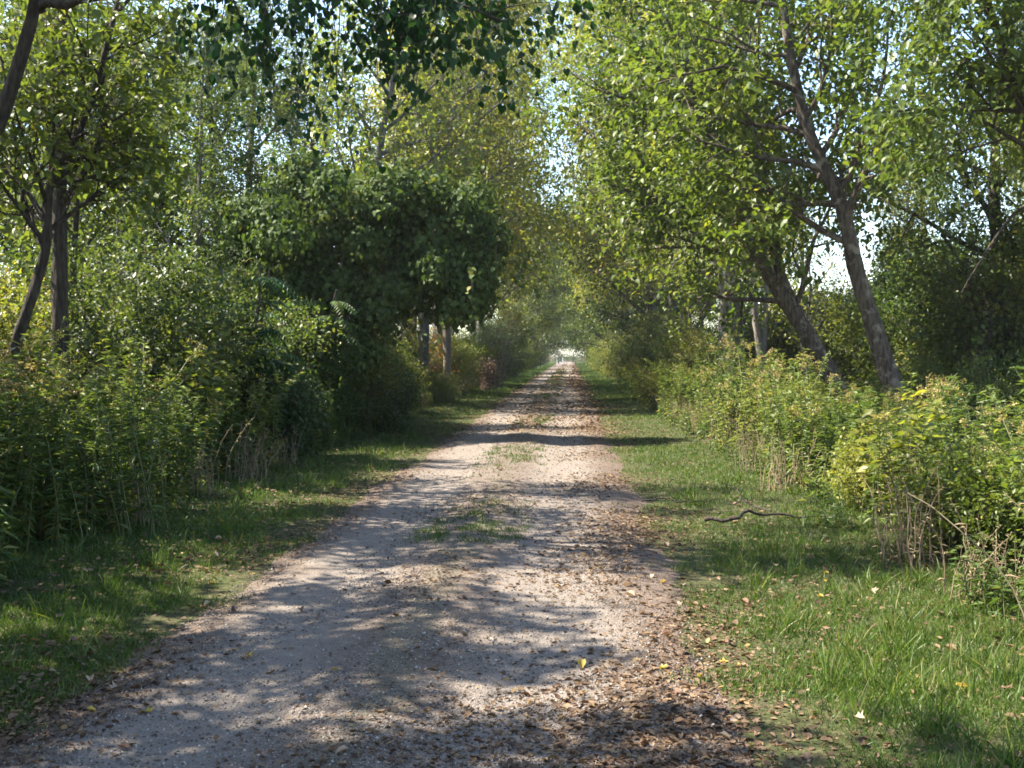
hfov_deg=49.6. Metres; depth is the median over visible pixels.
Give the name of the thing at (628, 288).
tall tree
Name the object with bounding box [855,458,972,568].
dry weed
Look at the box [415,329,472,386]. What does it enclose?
shrub
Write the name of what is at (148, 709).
fallen leaf
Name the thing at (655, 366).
goldenrod
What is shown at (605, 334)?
dense tree
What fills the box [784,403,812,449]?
broadleaf plant
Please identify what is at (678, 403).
dry weed
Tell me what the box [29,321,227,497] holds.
tall weed
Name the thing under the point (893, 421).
broadleaf plant
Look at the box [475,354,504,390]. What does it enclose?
dead shrub
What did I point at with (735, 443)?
dry weed
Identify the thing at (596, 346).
shrub
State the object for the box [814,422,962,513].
bramble
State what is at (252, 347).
shrub
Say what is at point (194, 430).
tall weed
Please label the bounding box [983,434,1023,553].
bramble
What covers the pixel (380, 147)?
tall tree
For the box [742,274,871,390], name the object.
shrub
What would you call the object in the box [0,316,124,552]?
goldenrod
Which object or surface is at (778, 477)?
dry weed
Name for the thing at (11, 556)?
tall weed
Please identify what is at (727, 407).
tall weed
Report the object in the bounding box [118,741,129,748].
fallen leaf
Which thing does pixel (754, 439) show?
goldenrod
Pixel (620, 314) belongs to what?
leafy tree
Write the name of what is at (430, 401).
weed
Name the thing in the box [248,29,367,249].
leafy tree
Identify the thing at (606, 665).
fallen leaf
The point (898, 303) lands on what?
shrub
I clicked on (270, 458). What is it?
weed
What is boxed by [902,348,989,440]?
shrub
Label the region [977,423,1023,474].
tall weed
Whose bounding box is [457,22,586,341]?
tall tree
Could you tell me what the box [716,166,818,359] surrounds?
pale tree
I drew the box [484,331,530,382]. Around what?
shrub
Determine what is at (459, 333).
shrub
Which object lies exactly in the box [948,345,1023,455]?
shrub
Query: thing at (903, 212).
tall tree
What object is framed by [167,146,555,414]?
vine draped tree
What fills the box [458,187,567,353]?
leafy tree
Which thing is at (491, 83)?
tall tree
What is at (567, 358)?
woodland
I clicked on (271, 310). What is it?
shrub
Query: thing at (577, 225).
tall tree
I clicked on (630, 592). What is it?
fallen leaf
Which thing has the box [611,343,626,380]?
shrub
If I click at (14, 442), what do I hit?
tall weed
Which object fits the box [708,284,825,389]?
shrub
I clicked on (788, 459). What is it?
dry weed
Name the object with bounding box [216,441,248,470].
weed
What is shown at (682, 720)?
leaf litter
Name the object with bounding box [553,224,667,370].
dense tree
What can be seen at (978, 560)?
dry weed
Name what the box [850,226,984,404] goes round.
shrub
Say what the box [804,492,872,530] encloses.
weed
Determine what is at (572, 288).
tall tree
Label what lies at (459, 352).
shrub
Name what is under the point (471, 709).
fallen leaf
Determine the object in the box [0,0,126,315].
leafy tree
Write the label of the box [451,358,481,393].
goldenrod
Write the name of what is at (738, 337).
grey tree
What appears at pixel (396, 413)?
bramble
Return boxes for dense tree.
[77,31,211,297]
[486,249,577,371]
[514,255,584,367]
[537,304,576,365]
[547,340,573,362]
[552,236,643,366]
[552,275,610,364]
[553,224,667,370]
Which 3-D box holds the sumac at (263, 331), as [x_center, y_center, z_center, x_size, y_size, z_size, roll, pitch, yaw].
[-4.121,-0.316,16.781,1.904,3.008,2.215,-1,2,-25]
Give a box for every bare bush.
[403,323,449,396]
[468,314,526,385]
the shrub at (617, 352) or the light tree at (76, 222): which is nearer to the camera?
the light tree at (76, 222)
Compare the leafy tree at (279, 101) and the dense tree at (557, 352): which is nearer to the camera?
the leafy tree at (279, 101)
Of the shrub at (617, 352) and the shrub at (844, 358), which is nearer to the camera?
the shrub at (844, 358)
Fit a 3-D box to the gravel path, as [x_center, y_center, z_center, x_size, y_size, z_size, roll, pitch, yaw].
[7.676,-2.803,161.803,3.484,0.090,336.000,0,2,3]
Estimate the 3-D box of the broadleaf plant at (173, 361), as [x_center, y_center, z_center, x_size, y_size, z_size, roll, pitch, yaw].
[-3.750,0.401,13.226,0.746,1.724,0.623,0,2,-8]
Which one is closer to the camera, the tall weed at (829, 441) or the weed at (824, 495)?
the weed at (824, 495)
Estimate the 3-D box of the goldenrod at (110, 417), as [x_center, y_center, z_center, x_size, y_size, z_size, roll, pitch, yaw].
[-3.784,0.536,10.530,1.307,1.610,1.730,-5,-6,12]
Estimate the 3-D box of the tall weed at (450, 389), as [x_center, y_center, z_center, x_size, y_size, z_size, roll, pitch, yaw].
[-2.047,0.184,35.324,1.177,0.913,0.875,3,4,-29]
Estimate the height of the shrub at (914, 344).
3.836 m
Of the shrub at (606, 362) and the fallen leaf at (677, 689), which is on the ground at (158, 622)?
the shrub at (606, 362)
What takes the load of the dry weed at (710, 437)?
on the ground at (158, 622)
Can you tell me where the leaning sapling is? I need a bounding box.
[0,0,228,410]
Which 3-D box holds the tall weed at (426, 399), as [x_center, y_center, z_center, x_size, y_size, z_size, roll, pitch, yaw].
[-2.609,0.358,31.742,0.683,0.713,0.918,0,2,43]
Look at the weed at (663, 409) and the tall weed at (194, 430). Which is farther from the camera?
the weed at (663, 409)
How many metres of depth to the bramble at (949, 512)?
8.13 m
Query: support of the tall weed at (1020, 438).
on the ground at (158, 622)
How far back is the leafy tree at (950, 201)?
34.88 m
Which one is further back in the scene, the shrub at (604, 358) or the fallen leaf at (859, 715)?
the shrub at (604, 358)
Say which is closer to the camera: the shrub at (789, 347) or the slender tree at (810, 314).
the slender tree at (810, 314)
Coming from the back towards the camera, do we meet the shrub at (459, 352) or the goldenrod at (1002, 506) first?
the shrub at (459, 352)
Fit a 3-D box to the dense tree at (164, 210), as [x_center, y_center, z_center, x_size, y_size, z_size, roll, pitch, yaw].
[-10.025,-4.115,28.151,5.930,10.186,4.867,1,2,36]
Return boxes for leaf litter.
[0,364,1023,767]
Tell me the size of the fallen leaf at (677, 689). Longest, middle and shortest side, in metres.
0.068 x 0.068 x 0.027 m
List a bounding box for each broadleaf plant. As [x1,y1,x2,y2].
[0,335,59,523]
[165,346,228,482]
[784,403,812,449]
[784,407,823,483]
[849,412,918,517]
[854,388,950,548]
[889,412,933,460]
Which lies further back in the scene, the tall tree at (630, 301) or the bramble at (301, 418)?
the tall tree at (630, 301)
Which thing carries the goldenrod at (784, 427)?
on the ground at (158, 622)
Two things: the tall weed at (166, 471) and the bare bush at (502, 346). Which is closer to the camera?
the tall weed at (166, 471)
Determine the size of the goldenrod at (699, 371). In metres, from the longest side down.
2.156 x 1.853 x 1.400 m
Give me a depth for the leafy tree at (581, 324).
88.25 m
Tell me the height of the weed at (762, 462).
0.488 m
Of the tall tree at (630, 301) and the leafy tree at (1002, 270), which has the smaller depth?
the leafy tree at (1002, 270)
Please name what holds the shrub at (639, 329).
on the ground at (158, 622)
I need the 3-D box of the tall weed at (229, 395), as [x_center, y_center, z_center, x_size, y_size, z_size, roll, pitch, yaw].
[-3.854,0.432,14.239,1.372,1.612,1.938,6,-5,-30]
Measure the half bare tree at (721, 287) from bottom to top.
9.773 m
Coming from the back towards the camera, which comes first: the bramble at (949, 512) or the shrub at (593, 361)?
the shrub at (593, 361)
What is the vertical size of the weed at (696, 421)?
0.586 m
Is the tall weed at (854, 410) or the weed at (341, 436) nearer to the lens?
the tall weed at (854, 410)
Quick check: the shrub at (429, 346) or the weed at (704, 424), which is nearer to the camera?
the weed at (704, 424)
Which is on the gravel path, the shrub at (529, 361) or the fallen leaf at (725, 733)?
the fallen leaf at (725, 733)
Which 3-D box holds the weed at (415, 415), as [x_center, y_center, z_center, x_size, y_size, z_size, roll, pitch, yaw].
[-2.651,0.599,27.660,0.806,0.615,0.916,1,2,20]
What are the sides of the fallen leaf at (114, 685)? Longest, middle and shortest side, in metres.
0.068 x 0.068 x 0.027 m
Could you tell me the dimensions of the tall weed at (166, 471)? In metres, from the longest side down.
1.654 x 1.376 x 1.171 m
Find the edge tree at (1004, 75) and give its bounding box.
[810,0,1023,292]
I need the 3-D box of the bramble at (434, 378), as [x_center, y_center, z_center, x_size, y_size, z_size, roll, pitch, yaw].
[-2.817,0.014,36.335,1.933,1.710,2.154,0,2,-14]
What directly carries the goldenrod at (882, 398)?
on the ground at (158, 622)
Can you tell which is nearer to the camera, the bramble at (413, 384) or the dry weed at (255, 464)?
the dry weed at (255, 464)
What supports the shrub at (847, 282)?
on the ground at (158, 622)
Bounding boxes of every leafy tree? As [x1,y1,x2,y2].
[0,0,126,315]
[0,0,147,416]
[127,0,287,293]
[169,0,340,242]
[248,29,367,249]
[368,140,418,333]
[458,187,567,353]
[487,187,577,367]
[530,289,573,350]
[541,306,569,364]
[548,190,644,348]
[555,291,618,347]
[569,170,717,350]
[692,262,718,341]
[861,99,989,279]
[977,105,1023,328]
[1000,48,1023,288]
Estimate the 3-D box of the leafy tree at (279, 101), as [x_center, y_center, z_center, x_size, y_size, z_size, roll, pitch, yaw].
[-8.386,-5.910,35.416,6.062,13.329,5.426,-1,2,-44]
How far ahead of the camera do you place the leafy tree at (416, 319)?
68.17 m
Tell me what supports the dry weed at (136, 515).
on the ground at (158, 622)
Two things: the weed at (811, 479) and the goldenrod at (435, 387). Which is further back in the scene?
the goldenrod at (435, 387)
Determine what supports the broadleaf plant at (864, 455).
on the ground at (158, 622)
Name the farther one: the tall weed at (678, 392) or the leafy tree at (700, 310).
the leafy tree at (700, 310)
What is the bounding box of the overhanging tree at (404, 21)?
[0,0,609,193]
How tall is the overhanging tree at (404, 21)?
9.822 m
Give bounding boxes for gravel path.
[0,359,754,767]
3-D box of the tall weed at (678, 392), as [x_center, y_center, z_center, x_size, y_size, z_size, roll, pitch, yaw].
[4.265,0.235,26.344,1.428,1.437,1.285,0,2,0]
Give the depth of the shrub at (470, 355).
50.09 m
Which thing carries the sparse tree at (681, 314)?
on the ground at (158, 622)
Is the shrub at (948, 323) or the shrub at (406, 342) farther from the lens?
the shrub at (406, 342)
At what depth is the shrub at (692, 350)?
33.28 m
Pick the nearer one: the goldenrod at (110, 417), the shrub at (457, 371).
the goldenrod at (110, 417)
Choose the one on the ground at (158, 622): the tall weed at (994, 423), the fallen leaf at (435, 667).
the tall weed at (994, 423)
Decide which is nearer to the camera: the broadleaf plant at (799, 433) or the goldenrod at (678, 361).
the broadleaf plant at (799, 433)
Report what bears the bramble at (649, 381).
on the ground at (158, 622)
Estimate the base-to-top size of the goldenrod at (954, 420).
1.395 m
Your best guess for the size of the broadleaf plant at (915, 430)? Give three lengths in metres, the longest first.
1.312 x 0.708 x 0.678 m
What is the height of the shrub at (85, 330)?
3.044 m
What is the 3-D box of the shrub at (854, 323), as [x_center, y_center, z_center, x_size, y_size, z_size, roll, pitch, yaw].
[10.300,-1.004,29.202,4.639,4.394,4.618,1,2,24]
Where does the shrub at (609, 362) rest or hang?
on the ground at (158, 622)
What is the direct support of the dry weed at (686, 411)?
on the ground at (158, 622)
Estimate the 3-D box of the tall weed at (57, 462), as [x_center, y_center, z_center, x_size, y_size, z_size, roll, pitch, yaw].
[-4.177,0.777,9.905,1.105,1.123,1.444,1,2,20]
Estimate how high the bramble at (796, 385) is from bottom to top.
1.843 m
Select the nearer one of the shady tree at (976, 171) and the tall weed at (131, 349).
the tall weed at (131, 349)
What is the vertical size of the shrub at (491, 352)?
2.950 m
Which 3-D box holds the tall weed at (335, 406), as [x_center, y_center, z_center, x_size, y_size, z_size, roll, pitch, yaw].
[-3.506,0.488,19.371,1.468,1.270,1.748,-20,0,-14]
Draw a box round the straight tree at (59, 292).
[0,0,240,467]
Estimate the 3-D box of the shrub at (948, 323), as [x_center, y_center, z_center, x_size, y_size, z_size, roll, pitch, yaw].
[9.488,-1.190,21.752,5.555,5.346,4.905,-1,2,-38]
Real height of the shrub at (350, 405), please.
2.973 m
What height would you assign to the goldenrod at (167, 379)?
1.541 m
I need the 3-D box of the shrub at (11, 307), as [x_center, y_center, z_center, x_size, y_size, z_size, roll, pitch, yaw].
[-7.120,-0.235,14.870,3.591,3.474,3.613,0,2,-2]
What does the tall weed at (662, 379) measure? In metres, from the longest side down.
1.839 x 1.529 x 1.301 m
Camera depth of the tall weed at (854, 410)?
12.51 m
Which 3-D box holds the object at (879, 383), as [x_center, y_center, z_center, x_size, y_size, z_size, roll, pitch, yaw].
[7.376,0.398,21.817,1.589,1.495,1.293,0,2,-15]
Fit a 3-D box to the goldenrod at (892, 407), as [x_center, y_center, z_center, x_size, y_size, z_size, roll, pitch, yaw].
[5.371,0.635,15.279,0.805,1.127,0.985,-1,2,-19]
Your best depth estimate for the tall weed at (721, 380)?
20.41 m
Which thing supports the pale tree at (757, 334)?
on the ground at (158, 622)
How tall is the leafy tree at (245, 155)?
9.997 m
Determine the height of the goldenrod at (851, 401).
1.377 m
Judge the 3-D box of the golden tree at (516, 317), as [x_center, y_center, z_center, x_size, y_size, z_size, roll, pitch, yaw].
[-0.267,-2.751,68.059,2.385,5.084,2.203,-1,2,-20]
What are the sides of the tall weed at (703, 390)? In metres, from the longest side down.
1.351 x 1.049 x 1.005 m
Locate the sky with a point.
(868, 224)
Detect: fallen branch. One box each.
[641,492,716,502]
[704,482,840,522]
[907,491,1023,652]
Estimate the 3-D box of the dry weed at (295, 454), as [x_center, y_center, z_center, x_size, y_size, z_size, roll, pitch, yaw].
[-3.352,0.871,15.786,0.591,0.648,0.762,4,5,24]
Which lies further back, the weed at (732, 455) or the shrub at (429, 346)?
the shrub at (429, 346)
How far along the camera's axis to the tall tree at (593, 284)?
62.41 m
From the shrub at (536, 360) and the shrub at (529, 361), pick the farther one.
the shrub at (536, 360)
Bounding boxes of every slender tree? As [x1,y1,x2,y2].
[52,0,189,299]
[133,13,255,316]
[490,187,567,340]
[763,133,846,390]
[1000,104,1023,220]
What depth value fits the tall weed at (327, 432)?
18.65 m
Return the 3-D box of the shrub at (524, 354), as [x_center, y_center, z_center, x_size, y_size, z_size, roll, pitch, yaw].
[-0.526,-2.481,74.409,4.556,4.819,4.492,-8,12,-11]
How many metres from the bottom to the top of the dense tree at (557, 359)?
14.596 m
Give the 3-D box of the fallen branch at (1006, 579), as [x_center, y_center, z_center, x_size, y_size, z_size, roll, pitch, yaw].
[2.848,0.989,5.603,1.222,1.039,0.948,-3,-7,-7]
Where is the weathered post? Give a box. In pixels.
[443,325,450,388]
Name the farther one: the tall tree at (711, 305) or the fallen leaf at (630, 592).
the tall tree at (711, 305)
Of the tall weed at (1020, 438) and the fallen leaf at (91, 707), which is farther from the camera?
the tall weed at (1020, 438)
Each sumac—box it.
[184,263,312,453]
[268,289,375,438]
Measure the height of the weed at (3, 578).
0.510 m
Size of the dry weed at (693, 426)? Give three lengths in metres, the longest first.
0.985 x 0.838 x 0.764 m
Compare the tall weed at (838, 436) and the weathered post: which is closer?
the tall weed at (838, 436)
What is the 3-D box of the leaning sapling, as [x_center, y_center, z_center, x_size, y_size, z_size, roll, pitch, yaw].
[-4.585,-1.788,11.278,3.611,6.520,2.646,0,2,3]
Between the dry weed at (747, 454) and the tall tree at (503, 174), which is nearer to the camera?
the dry weed at (747, 454)
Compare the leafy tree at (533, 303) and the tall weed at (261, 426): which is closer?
the tall weed at (261, 426)
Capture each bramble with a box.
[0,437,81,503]
[220,350,340,461]
[349,358,435,424]
[351,366,427,433]
[416,363,453,400]
[618,367,640,396]
[620,357,692,408]
[736,370,855,446]
[757,378,837,411]
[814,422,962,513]
[872,406,1023,568]
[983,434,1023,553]
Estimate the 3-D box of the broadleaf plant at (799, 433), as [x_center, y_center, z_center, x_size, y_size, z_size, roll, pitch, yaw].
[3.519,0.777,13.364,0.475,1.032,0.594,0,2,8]
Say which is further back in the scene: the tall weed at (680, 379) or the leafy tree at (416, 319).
the leafy tree at (416, 319)
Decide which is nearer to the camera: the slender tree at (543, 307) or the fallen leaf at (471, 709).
the fallen leaf at (471, 709)
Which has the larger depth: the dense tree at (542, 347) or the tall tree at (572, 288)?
the tall tree at (572, 288)
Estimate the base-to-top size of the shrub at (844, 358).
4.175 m
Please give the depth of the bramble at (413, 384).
24.39 m
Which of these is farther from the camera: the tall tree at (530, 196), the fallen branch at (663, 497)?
the tall tree at (530, 196)
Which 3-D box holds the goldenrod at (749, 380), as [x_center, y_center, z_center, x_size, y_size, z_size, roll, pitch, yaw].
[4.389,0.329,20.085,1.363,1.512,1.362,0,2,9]
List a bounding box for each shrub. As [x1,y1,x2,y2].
[0,219,177,420]
[0,251,121,446]
[1,224,281,465]
[10,294,165,423]
[26,211,255,365]
[72,245,307,459]
[131,290,312,445]
[177,276,342,441]
[260,297,380,438]
[287,306,389,437]
[310,263,422,372]
[335,337,414,431]
[349,343,429,426]
[383,330,425,362]
[387,348,419,415]
[388,343,428,420]
[389,326,417,371]
[391,333,436,371]
[394,316,454,369]
[405,358,430,412]
[415,326,462,377]
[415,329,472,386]
[429,328,490,391]
[429,331,475,380]
[451,333,507,382]
[452,330,497,362]
[452,334,484,385]
[462,314,530,383]
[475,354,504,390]
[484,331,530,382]
[485,314,536,376]
[517,334,536,375]
[517,340,536,373]
[519,343,540,371]
[528,352,542,367]
[541,347,552,364]
[578,326,620,375]
[584,343,607,372]
[589,335,618,376]
[591,302,707,400]
[593,329,645,378]
[594,335,632,378]
[596,345,618,377]
[605,332,630,379]
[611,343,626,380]
[615,341,654,384]
[616,304,714,398]
[648,317,744,383]
[652,314,749,377]
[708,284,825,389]
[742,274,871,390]
[767,291,826,386]
[770,281,880,402]
[784,274,876,399]
[821,272,916,407]
[839,177,1023,430]
[844,285,1022,425]
[846,226,982,419]
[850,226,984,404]
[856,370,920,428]
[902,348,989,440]
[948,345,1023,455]
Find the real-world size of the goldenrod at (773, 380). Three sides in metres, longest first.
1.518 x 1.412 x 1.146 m
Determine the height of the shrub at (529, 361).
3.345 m
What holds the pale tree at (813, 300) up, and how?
on the ground at (158, 622)
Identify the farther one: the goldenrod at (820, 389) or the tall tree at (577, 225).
the tall tree at (577, 225)
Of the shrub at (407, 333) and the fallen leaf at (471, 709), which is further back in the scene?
the shrub at (407, 333)
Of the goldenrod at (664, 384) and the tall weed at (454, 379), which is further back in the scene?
the tall weed at (454, 379)
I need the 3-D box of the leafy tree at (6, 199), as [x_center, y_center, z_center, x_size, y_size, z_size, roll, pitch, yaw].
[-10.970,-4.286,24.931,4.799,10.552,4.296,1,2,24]
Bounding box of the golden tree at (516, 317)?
[494,298,524,376]
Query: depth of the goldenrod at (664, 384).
30.10 m
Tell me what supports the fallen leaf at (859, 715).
on the ground at (158, 622)
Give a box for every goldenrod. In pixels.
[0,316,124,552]
[0,341,109,548]
[0,352,179,543]
[43,347,180,526]
[122,360,233,481]
[426,375,446,402]
[438,369,461,399]
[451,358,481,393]
[456,357,484,390]
[638,359,674,406]
[640,356,676,379]
[653,344,712,400]
[654,370,691,394]
[676,331,744,427]
[700,333,769,439]
[718,361,792,426]
[728,340,829,461]
[741,367,801,389]
[746,352,840,487]
[763,352,851,454]
[810,378,882,467]
[846,380,909,448]
[859,372,995,535]
[865,388,927,457]
[869,387,920,446]
[903,374,1000,474]
[913,443,1023,573]
[980,394,1023,566]
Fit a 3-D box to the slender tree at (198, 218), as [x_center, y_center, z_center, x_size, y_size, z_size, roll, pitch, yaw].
[-6.355,-3.082,21.941,2.514,8.365,2.845,-1,2,-42]
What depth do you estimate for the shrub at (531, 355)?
83.55 m
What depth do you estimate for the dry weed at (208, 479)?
12.04 m
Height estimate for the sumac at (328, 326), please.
2.735 m
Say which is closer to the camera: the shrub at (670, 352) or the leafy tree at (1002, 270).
the leafy tree at (1002, 270)
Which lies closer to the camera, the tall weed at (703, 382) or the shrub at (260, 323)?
the shrub at (260, 323)
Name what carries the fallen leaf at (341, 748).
on the gravel path
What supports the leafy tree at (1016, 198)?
on the ground at (158, 622)
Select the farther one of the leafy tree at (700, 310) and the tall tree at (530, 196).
the leafy tree at (700, 310)
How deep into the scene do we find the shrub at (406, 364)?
26.52 m
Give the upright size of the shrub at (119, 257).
4.817 m
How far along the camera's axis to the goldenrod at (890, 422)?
15.88 m
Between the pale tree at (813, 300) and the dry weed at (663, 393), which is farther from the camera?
the dry weed at (663, 393)
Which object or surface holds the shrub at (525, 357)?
on the ground at (158, 622)
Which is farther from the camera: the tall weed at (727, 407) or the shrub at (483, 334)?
the shrub at (483, 334)
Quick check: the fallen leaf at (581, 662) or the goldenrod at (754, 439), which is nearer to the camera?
the fallen leaf at (581, 662)
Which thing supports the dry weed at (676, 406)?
on the ground at (158, 622)
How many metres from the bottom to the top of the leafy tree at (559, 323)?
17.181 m
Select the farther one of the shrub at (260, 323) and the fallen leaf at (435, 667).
the shrub at (260, 323)
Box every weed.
[0,419,26,573]
[0,450,28,594]
[0,520,11,585]
[2,412,108,528]
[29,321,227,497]
[61,430,170,527]
[66,369,238,512]
[102,404,187,498]
[131,382,210,491]
[159,345,268,477]
[168,418,253,498]
[212,372,304,468]
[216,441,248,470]
[223,423,283,480]
[229,440,286,472]
[248,422,302,465]
[289,389,342,447]
[299,371,354,440]
[324,426,352,445]
[407,397,423,417]
[418,389,437,406]
[423,392,437,406]
[429,388,454,402]
[434,372,465,400]
[435,374,467,402]
[641,383,683,413]
[644,358,716,414]
[648,397,665,410]
[655,397,695,418]
[656,395,689,418]
[661,364,715,419]
[663,396,713,433]
[664,403,699,425]
[669,384,694,416]
[670,366,742,417]
[675,377,726,426]
[677,409,720,435]
[681,408,723,439]
[682,400,697,422]
[684,367,756,412]
[694,412,787,473]
[695,366,767,449]
[703,414,749,444]
[706,364,767,425]
[706,388,755,448]
[709,430,750,453]
[715,380,825,461]
[722,423,758,455]
[722,441,758,464]
[731,420,825,491]
[755,446,799,477]
[770,431,832,484]
[789,444,888,504]
[794,381,898,491]
[795,407,850,484]
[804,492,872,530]
[810,476,864,508]
[816,418,883,474]
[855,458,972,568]
[860,433,981,551]
[894,420,1023,540]
[906,495,1023,604]
[945,384,1023,473]
[947,532,1023,618]
[970,365,1023,528]
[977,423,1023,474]
[990,401,1023,476]
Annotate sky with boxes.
[0,0,1022,356]
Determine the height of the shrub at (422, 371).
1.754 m
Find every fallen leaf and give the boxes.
[87,705,95,711]
[110,681,120,687]
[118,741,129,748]
[140,705,153,711]
[335,745,348,753]
[428,663,439,668]
[465,707,474,711]
[577,659,585,667]
[602,662,608,668]
[626,590,634,595]
[670,686,681,694]
[720,730,730,739]
[853,711,863,717]
[945,644,956,650]
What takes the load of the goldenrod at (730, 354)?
on the ground at (158, 622)
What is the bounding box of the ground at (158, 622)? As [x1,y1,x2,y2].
[0,356,1023,767]
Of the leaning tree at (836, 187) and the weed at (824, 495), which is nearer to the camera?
the weed at (824, 495)
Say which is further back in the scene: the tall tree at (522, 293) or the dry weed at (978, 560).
the tall tree at (522, 293)
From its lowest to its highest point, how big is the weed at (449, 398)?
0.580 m
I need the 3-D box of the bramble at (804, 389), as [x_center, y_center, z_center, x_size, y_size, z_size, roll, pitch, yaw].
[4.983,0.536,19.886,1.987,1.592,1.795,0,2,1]
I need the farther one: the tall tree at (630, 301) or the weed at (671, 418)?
the tall tree at (630, 301)
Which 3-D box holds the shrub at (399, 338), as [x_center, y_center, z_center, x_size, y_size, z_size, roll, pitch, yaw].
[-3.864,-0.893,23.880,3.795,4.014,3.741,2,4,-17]
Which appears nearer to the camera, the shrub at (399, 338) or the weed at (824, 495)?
the weed at (824, 495)
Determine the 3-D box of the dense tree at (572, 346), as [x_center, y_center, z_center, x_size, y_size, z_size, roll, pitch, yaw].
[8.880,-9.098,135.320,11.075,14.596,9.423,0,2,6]
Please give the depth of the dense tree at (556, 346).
137.80 m
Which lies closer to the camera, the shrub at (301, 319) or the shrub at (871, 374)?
the shrub at (301, 319)
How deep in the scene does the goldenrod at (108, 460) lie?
9.54 m
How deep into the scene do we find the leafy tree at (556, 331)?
125.26 m
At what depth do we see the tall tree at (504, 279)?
51.19 m
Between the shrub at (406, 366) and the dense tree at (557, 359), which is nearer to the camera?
the shrub at (406, 366)
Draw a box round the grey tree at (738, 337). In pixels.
[661,2,809,370]
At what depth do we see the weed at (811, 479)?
11.63 m
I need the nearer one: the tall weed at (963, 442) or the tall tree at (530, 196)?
the tall weed at (963, 442)
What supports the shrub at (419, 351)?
on the ground at (158, 622)
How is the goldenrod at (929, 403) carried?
on the ground at (158, 622)
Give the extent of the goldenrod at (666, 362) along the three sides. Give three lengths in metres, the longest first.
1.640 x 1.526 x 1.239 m
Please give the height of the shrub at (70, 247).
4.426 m
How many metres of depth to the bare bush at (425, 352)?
36.21 m
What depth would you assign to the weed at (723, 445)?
17.96 m
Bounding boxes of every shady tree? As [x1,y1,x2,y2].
[788,0,1023,435]
[874,230,1023,428]
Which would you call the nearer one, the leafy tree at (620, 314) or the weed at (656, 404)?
the weed at (656, 404)
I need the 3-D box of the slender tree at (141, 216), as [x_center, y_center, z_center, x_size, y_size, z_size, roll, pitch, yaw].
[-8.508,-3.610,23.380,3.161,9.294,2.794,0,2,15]
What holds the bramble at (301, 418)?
on the ground at (158, 622)
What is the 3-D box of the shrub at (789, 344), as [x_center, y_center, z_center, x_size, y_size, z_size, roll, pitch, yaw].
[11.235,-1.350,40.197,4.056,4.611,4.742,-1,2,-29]
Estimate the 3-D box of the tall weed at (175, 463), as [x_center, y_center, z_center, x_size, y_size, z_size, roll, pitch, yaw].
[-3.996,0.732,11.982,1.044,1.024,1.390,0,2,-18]
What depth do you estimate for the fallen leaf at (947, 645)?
5.85 m
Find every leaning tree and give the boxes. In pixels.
[503,0,906,426]
[601,0,968,436]
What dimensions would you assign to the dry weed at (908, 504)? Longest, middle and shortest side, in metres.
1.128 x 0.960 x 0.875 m
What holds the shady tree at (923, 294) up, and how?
on the ground at (158, 622)
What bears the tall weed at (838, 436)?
on the ground at (158, 622)
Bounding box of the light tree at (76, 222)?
[0,0,157,453]
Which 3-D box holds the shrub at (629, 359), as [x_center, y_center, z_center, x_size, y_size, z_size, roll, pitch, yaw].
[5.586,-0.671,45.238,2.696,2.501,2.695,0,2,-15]
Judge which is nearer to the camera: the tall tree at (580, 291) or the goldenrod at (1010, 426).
the goldenrod at (1010, 426)
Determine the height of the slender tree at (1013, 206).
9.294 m
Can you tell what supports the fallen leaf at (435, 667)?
on the gravel path
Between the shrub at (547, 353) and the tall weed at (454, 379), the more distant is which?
the shrub at (547, 353)
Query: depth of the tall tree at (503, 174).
36.33 m
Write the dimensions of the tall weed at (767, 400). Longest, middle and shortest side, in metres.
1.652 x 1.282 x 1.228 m
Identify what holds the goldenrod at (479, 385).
on the ground at (158, 622)
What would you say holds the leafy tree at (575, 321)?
on the ground at (158, 622)
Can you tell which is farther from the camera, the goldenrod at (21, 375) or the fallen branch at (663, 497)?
the fallen branch at (663, 497)
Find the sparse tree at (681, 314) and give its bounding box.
[632,219,714,347]
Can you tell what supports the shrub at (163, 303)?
on the ground at (158, 622)
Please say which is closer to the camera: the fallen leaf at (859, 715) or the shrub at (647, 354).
the fallen leaf at (859, 715)
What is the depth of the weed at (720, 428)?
19.36 m
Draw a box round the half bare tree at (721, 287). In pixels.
[533,21,807,367]
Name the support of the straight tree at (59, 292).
on the ground at (158, 622)
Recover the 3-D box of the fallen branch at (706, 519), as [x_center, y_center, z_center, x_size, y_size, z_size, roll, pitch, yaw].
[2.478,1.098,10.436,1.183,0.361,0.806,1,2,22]
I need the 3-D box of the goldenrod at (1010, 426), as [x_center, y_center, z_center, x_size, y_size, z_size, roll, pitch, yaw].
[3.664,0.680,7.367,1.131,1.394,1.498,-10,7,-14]
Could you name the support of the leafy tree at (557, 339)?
on the ground at (158, 622)
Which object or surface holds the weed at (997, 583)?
on the ground at (158, 622)
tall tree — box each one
[279,0,515,289]
[346,0,552,338]
[350,60,427,325]
[360,0,566,396]
[372,0,572,347]
[407,17,552,339]
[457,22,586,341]
[462,75,566,335]
[522,0,714,341]
[540,0,716,330]
[555,193,635,339]
[558,94,700,327]
[558,143,664,333]
[592,36,757,347]
[597,0,808,328]
[850,159,945,337]
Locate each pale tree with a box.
[699,86,802,383]
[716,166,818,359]
[757,184,852,384]
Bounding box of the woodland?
[0,118,845,361]

